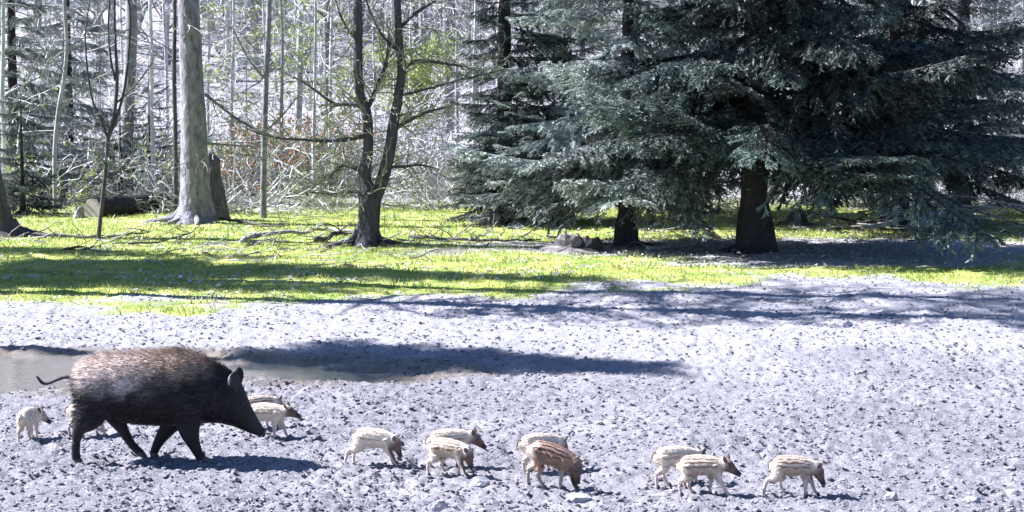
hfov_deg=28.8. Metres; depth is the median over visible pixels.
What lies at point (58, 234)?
fallen branch
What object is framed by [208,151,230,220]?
tree stump
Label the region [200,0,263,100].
bare tree
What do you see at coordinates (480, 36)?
bare tree
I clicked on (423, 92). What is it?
shrub
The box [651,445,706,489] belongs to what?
wild boar piglet
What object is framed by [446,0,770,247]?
spruce tree
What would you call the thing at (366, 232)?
forked tree
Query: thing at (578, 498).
stone
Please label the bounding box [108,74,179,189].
spruce tree
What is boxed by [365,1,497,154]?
bare tree
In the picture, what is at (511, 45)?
bare tree
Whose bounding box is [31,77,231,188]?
shrub
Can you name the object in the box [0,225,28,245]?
stick
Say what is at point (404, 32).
bare tree
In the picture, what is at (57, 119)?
thin tree
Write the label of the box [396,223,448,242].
stick
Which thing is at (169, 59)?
bare tree
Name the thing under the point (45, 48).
bare tree
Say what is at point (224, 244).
stick
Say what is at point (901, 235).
stick
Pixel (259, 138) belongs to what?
shrub
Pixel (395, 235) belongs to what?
stick
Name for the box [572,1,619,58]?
bare tree
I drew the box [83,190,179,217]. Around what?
fallen log
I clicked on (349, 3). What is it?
bare tree
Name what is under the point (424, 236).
fallen branch
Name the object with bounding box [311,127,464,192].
shrub
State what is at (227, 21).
bare tree
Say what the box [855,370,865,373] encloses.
stone
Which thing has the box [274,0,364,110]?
bare tree
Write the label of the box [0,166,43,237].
edge tree
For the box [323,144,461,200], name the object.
shrub
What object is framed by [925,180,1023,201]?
shrub
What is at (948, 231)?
stick
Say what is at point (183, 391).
wild boar
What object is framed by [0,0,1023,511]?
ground
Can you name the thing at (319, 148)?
shrub
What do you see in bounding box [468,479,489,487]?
stone
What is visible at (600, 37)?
spruce tree
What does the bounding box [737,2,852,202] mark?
bare tree
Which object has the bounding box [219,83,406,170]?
shrub
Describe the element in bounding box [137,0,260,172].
bare tree
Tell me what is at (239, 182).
shrub
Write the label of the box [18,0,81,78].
bare tree
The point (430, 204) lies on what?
shrub
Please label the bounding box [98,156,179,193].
shrub
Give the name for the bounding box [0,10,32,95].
bare tree
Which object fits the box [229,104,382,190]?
shrub
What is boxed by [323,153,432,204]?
shrub
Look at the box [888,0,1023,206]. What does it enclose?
spruce tree
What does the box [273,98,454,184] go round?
shrub
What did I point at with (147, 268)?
grass
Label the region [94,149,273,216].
shrub
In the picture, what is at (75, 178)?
shrub
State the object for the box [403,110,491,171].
shrub
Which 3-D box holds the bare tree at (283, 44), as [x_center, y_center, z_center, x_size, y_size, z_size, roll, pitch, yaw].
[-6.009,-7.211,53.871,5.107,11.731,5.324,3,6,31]
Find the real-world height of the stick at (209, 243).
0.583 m
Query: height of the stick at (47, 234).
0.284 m
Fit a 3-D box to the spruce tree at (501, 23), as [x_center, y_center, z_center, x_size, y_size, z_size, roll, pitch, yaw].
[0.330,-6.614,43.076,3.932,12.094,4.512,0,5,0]
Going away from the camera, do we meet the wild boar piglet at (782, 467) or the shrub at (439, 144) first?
the wild boar piglet at (782, 467)
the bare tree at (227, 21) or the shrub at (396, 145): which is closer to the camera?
the shrub at (396, 145)
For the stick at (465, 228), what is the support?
on the ground at (692, 362)
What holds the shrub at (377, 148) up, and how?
on the ground at (692, 362)
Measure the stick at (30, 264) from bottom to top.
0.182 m
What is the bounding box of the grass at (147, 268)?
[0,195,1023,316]
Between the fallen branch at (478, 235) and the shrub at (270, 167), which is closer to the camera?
the fallen branch at (478, 235)
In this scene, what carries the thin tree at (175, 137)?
on the ground at (692, 362)
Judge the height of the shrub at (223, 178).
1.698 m
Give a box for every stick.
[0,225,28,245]
[14,258,46,268]
[31,225,64,238]
[44,248,110,269]
[69,225,124,252]
[75,245,125,251]
[112,223,182,246]
[116,206,185,234]
[145,252,184,266]
[163,232,186,254]
[192,231,244,248]
[203,232,282,261]
[209,227,236,250]
[211,235,246,243]
[228,251,280,258]
[228,255,274,262]
[243,231,294,243]
[245,222,284,246]
[249,230,299,242]
[255,219,287,264]
[264,203,302,247]
[298,239,347,257]
[306,234,353,250]
[310,237,375,255]
[310,245,379,265]
[320,218,347,252]
[378,223,405,244]
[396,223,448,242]
[409,247,463,261]
[438,206,489,242]
[509,212,552,241]
[873,232,928,237]
[907,230,971,240]
[919,228,1006,243]
[923,221,984,235]
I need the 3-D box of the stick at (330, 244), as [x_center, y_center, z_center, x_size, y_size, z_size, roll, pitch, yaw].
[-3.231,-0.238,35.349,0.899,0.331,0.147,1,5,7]
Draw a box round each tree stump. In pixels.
[73,206,86,217]
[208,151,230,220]
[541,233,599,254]
[576,236,607,253]
[779,212,813,225]
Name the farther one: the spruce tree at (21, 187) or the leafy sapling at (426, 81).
the leafy sapling at (426, 81)
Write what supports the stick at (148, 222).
on the ground at (692, 362)
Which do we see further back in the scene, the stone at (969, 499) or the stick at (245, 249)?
the stick at (245, 249)
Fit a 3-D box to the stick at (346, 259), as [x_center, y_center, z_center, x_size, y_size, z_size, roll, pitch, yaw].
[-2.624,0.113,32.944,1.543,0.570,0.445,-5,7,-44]
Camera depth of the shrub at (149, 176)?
51.78 m
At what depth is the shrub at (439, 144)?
60.08 m
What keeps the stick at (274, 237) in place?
on the ground at (692, 362)
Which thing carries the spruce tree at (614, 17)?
on the ground at (692, 362)
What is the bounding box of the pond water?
[0,355,395,392]
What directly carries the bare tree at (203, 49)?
on the ground at (692, 362)
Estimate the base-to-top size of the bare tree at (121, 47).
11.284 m
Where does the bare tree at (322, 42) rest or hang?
on the ground at (692, 362)
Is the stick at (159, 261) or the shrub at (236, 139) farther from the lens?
the shrub at (236, 139)
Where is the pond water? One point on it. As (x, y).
(18, 373)
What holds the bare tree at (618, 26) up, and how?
on the ground at (692, 362)
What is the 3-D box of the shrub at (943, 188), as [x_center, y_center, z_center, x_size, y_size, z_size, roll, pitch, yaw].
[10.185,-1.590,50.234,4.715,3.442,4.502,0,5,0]
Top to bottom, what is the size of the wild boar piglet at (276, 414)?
0.322 m
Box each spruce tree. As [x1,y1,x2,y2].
[0,0,103,199]
[0,91,81,217]
[16,0,139,188]
[85,114,150,196]
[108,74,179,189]
[438,0,593,226]
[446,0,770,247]
[459,68,566,229]
[463,0,640,219]
[554,0,1023,262]
[587,0,769,210]
[743,0,1023,230]
[775,0,912,205]
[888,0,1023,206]
[939,7,1023,209]
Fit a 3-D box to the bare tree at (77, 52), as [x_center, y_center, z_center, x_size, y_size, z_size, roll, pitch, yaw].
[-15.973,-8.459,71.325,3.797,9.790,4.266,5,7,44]
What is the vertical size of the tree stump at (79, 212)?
0.365 m
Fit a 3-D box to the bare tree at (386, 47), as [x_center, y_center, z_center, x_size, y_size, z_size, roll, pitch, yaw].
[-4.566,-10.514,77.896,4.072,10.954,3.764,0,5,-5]
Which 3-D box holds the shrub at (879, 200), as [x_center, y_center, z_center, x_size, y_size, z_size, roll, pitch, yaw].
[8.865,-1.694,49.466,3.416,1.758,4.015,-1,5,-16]
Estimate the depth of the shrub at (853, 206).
48.05 m
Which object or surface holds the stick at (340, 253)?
on the ground at (692, 362)
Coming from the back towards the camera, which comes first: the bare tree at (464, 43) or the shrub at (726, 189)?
the bare tree at (464, 43)
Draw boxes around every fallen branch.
[28,220,149,238]
[58,233,120,252]
[128,208,200,244]
[214,201,288,227]
[233,221,352,243]
[304,215,356,242]
[407,214,541,244]
[463,220,498,244]
[627,226,734,250]
[658,193,739,221]
[851,190,1002,230]
[920,198,1023,222]
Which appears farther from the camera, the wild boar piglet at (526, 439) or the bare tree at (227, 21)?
the bare tree at (227, 21)
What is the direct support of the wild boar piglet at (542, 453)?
on the ground at (692, 362)
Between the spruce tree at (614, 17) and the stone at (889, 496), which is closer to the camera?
the stone at (889, 496)
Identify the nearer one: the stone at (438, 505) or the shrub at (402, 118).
the stone at (438, 505)
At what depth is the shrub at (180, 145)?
59.76 m
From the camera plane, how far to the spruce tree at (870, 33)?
48.23 m
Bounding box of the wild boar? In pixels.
[36,344,266,463]
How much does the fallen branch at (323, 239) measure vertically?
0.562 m
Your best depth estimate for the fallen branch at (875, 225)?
40.91 m
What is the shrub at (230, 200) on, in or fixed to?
on the ground at (692, 362)
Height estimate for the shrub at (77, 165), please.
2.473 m
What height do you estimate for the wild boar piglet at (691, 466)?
0.324 m
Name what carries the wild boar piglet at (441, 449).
on the ground at (692, 362)
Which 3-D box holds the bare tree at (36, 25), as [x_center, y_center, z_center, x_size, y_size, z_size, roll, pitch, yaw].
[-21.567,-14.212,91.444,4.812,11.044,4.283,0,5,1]
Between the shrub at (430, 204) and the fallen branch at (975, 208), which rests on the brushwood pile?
the fallen branch at (975, 208)
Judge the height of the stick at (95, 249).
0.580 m
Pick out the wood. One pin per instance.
(169, 2)
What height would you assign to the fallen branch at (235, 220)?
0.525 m
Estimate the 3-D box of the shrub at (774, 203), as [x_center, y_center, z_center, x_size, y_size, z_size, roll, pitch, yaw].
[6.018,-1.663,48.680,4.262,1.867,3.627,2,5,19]
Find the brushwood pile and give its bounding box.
[731,162,1023,236]
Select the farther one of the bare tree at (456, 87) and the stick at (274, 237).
the bare tree at (456, 87)
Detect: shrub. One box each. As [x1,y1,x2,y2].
[0,78,147,206]
[0,130,111,204]
[4,85,206,188]
[28,79,241,189]
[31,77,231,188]
[35,148,139,188]
[40,147,132,200]
[48,179,115,211]
[61,77,225,198]
[75,83,248,174]
[75,88,252,168]
[77,170,178,205]
[88,151,310,214]
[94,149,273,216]
[97,109,287,179]
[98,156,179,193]
[102,108,318,195]
[107,163,179,214]
[118,158,179,192]
[134,124,242,171]
[137,144,267,206]
[148,126,341,214]
[156,131,271,200]
[158,148,270,189]
[209,85,310,185]
[209,105,347,188]
[217,112,353,198]
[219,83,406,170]
[219,122,309,187]
[222,110,386,196]
[222,130,360,195]
[224,110,358,192]
[227,154,305,196]
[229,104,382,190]
[229,127,424,210]
[232,79,408,200]
[232,125,399,195]
[238,102,471,193]
[242,77,467,172]
[269,107,392,181]
[270,136,458,195]
[270,155,357,197]
[271,75,468,161]
[272,85,422,179]
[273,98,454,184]
[283,82,479,172]
[302,89,459,174]
[303,119,429,164]
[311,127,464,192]
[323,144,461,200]
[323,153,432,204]
[324,111,451,172]
[326,123,472,211]
[347,92,490,186]
[357,78,478,198]
[378,122,486,179]
[379,133,523,186]
[387,168,451,197]
[396,128,476,199]
[401,108,523,185]
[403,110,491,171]
[404,127,457,176]
[703,171,739,201]
[704,174,813,207]
[835,181,946,207]
[836,187,919,209]
[862,182,984,203]
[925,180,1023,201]
[942,177,1023,204]
[987,167,1023,199]
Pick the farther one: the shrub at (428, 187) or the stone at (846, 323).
the shrub at (428, 187)
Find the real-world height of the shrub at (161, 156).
3.748 m
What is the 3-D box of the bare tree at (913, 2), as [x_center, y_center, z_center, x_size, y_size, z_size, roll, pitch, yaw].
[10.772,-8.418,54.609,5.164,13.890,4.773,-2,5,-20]
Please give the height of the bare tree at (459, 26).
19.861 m
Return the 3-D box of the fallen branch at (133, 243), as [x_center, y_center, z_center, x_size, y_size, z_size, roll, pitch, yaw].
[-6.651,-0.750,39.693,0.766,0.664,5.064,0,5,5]
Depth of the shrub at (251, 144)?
57.38 m
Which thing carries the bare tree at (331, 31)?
on the ground at (692, 362)
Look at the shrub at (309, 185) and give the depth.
53.30 m
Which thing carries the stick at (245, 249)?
on the ground at (692, 362)
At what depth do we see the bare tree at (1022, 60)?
55.93 m
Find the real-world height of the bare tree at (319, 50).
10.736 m
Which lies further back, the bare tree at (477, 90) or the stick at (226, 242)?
the bare tree at (477, 90)
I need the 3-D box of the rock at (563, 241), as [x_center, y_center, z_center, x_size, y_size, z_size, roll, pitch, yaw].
[1.078,-0.198,35.931,1.160,0.409,1.083,0,5,0]
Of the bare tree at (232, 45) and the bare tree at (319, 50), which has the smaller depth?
the bare tree at (232, 45)
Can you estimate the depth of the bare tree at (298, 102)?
59.95 m
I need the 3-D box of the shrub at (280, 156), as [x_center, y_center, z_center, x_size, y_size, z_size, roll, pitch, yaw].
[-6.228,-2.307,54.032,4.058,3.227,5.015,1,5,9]
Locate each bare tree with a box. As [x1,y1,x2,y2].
[0,0,88,188]
[0,0,139,132]
[0,1,47,58]
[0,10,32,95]
[5,0,84,155]
[5,0,178,192]
[6,0,125,148]
[7,0,177,104]
[16,0,92,61]
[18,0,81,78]
[22,0,94,149]
[29,0,124,140]
[46,0,154,135]
[47,2,139,164]
[76,0,262,192]
[77,0,172,137]
[104,0,263,176]
[134,1,238,136]
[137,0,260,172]
[142,0,256,155]
[146,2,251,121]
[161,0,407,200]
[178,0,388,196]
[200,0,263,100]
[200,0,295,144]
[200,0,300,184]
[200,0,369,154]
[201,0,434,137]
[202,0,368,187]
[210,0,325,143]
[223,0,311,81]
[223,1,311,70]
[238,0,306,91]
[240,0,378,103]
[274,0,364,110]
[274,0,381,117]
[276,0,366,108]
[309,0,464,135]
[311,0,449,152]
[317,0,404,121]
[340,0,408,135]
[348,0,436,120]
[352,0,441,99]
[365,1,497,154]
[366,0,496,160]
[374,0,544,194]
[406,0,534,128]
[409,0,513,65]
[412,0,494,95]
[419,0,526,144]
[428,1,511,110]
[459,0,524,88]
[462,4,587,105]
[465,0,538,56]
[481,0,573,114]
[519,0,595,83]
[540,0,733,62]
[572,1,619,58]
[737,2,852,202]
[854,0,973,124]
[929,0,999,128]
[971,1,1023,169]
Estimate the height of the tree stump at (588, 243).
0.353 m
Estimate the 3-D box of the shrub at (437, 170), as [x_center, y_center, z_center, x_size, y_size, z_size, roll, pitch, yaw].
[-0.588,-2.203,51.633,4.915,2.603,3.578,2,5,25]
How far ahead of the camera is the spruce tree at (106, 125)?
48.91 m
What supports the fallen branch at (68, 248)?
on the ground at (692, 362)
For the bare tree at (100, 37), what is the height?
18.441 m
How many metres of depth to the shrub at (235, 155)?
56.89 m
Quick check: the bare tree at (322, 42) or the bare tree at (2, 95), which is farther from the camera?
the bare tree at (322, 42)
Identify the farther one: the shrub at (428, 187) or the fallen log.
the shrub at (428, 187)
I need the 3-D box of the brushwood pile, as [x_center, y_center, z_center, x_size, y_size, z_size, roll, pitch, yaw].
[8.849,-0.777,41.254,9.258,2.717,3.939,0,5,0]
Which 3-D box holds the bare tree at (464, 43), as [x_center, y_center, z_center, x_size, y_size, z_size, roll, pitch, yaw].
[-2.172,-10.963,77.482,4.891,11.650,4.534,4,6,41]
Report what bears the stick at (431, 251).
on the ground at (692, 362)
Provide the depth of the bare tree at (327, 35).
63.73 m
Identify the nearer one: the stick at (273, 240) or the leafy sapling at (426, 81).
the stick at (273, 240)
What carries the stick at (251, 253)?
on the ground at (692, 362)
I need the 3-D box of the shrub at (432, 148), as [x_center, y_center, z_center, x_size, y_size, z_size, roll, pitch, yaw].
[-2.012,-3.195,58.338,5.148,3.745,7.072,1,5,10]
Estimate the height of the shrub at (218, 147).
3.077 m
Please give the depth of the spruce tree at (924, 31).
40.87 m
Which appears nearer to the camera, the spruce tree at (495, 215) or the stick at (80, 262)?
the stick at (80, 262)
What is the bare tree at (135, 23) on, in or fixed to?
on the ground at (692, 362)
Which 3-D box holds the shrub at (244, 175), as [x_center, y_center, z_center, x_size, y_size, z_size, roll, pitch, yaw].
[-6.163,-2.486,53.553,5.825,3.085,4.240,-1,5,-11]
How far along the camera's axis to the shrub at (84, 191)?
49.75 m
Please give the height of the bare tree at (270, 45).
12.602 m
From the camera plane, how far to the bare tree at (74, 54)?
77.30 m
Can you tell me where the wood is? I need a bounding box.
[5,0,1022,73]
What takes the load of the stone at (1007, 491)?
on the ground at (692, 362)
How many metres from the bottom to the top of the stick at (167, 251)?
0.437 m
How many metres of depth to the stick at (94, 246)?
35.45 m
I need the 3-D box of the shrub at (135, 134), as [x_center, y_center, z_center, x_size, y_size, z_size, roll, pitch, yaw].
[-10.527,-3.119,57.227,7.454,3.948,5.426,2,5,24]
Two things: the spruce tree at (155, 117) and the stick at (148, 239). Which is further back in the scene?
the spruce tree at (155, 117)
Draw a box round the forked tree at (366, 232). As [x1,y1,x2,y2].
[212,0,518,246]
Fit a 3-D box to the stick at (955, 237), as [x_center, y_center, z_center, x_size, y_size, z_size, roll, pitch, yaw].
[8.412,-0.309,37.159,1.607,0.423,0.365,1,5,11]
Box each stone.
[427,500,447,511]
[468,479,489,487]
[567,493,591,502]
[842,320,852,327]
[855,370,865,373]
[884,492,897,500]
[962,496,980,503]
[1005,489,1019,495]
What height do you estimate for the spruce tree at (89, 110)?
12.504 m
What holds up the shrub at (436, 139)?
on the ground at (692, 362)
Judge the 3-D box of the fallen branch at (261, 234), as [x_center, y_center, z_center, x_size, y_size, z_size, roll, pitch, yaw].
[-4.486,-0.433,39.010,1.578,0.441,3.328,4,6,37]
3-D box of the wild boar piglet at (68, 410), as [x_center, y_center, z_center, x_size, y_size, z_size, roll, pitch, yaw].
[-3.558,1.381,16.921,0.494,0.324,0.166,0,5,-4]
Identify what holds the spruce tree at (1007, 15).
on the ground at (692, 362)
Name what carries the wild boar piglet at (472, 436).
on the ground at (692, 362)
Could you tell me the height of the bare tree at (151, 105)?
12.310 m
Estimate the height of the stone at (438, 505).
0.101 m
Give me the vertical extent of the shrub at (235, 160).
3.276 m
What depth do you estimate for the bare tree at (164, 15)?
59.77 m
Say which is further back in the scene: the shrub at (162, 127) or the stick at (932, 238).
the shrub at (162, 127)
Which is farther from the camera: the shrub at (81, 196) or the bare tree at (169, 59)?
the bare tree at (169, 59)
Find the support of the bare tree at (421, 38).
on the ground at (692, 362)
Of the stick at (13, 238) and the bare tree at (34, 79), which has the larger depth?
the bare tree at (34, 79)
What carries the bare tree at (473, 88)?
on the ground at (692, 362)
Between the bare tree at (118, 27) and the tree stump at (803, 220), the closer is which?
the tree stump at (803, 220)
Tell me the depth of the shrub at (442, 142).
56.81 m
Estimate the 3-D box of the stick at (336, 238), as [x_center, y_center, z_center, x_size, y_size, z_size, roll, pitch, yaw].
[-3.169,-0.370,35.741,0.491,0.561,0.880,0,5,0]
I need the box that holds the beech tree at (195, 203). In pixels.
[139,0,289,224]
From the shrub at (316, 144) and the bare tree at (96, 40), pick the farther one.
the bare tree at (96, 40)
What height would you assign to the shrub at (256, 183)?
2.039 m
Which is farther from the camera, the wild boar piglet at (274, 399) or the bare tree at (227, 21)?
the bare tree at (227, 21)
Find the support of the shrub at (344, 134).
on the ground at (692, 362)
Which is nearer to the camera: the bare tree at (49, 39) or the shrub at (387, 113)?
the shrub at (387, 113)
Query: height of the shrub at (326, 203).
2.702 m
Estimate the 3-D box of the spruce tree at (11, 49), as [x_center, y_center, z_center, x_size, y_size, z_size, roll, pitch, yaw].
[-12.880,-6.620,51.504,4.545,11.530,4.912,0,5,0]
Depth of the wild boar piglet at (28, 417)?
16.69 m
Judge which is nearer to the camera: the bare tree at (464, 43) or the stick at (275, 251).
the stick at (275, 251)
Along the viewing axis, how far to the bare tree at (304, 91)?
76.79 m
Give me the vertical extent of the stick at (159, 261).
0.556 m
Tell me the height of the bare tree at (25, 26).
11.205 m
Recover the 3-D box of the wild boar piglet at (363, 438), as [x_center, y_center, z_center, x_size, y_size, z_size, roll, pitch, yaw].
[-1.092,1.504,15.719,0.490,0.329,0.169,1,5,12]
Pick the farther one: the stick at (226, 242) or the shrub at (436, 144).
the shrub at (436, 144)
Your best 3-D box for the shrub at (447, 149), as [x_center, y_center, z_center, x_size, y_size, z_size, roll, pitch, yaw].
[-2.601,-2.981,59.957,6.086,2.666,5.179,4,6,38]
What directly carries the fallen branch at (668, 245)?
on the ground at (692, 362)
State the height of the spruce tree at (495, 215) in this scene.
3.560 m
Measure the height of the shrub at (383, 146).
3.312 m
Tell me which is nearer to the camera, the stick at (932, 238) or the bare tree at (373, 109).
the stick at (932, 238)
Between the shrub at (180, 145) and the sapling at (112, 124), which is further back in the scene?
the shrub at (180, 145)
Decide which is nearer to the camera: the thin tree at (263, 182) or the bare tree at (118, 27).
the thin tree at (263, 182)
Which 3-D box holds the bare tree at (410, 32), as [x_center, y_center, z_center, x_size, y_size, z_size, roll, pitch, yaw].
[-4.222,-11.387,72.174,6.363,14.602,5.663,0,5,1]
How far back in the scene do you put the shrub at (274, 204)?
46.63 m
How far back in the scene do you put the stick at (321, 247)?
34.43 m
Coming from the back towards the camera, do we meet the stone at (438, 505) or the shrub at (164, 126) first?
the shrub at (164, 126)
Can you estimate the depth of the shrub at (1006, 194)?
49.03 m
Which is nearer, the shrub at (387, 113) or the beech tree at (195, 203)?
the beech tree at (195, 203)
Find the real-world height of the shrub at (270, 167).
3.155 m
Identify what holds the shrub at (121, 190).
on the ground at (692, 362)
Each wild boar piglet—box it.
[15,405,51,441]
[64,404,107,436]
[248,394,282,426]
[248,401,301,439]
[344,426,402,466]
[425,427,486,467]
[426,437,476,478]
[516,433,567,471]
[525,439,586,489]
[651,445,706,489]
[675,453,741,496]
[762,454,825,497]
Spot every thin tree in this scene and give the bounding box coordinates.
[9,0,125,209]
[172,0,177,212]
[201,0,327,217]
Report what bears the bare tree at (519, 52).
on the ground at (692, 362)
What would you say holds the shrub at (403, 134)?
on the ground at (692, 362)
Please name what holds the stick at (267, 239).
on the ground at (692, 362)
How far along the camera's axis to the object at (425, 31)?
71.47 m
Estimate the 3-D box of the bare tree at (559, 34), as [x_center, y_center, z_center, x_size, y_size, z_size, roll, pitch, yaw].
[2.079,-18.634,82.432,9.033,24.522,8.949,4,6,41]
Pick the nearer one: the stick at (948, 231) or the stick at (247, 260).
the stick at (247, 260)
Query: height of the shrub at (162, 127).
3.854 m
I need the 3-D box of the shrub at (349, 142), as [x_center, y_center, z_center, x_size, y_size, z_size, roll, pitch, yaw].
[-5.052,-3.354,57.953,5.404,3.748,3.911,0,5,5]
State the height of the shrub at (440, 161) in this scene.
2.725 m
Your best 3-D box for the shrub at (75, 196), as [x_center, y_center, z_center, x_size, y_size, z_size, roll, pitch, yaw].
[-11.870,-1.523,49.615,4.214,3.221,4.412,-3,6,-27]
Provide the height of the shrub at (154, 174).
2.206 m
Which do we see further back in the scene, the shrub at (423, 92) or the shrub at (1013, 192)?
the shrub at (423, 92)
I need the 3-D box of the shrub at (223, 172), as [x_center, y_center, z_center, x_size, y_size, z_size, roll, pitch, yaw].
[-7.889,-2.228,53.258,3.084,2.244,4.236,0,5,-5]
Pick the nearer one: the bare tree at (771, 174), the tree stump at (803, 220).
the tree stump at (803, 220)
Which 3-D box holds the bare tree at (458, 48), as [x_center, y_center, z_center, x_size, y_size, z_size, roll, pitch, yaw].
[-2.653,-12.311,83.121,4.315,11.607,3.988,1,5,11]
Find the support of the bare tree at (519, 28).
on the ground at (692, 362)
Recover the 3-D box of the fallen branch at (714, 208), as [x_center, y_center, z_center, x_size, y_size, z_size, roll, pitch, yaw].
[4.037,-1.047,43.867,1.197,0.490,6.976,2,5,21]
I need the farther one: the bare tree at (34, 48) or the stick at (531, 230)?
the bare tree at (34, 48)
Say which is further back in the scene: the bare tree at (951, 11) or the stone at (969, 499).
the bare tree at (951, 11)
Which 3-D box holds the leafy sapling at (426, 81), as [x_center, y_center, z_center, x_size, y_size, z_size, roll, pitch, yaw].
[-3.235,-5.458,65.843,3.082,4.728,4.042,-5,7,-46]
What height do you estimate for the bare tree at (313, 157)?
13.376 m
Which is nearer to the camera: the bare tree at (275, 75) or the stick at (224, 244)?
the stick at (224, 244)
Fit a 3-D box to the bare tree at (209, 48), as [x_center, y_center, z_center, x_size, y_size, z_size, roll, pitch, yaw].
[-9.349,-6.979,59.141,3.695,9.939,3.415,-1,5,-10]
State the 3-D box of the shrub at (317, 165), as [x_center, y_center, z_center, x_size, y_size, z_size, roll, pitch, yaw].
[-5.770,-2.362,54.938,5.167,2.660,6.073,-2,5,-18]
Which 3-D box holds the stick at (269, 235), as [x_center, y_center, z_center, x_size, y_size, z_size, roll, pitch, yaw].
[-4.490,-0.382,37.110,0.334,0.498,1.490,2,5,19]
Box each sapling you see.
[1,0,167,240]
[367,26,470,151]
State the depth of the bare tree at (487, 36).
81.28 m
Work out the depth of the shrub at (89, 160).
57.27 m
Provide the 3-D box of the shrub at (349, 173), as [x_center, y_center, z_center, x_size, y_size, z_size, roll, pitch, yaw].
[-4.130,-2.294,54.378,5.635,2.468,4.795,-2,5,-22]
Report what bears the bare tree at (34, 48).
on the ground at (692, 362)
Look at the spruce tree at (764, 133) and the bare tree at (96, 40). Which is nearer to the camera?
the spruce tree at (764, 133)
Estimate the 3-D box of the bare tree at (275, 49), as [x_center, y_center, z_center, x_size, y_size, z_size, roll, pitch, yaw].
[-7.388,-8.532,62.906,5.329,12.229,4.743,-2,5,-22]
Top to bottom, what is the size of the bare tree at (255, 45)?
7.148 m

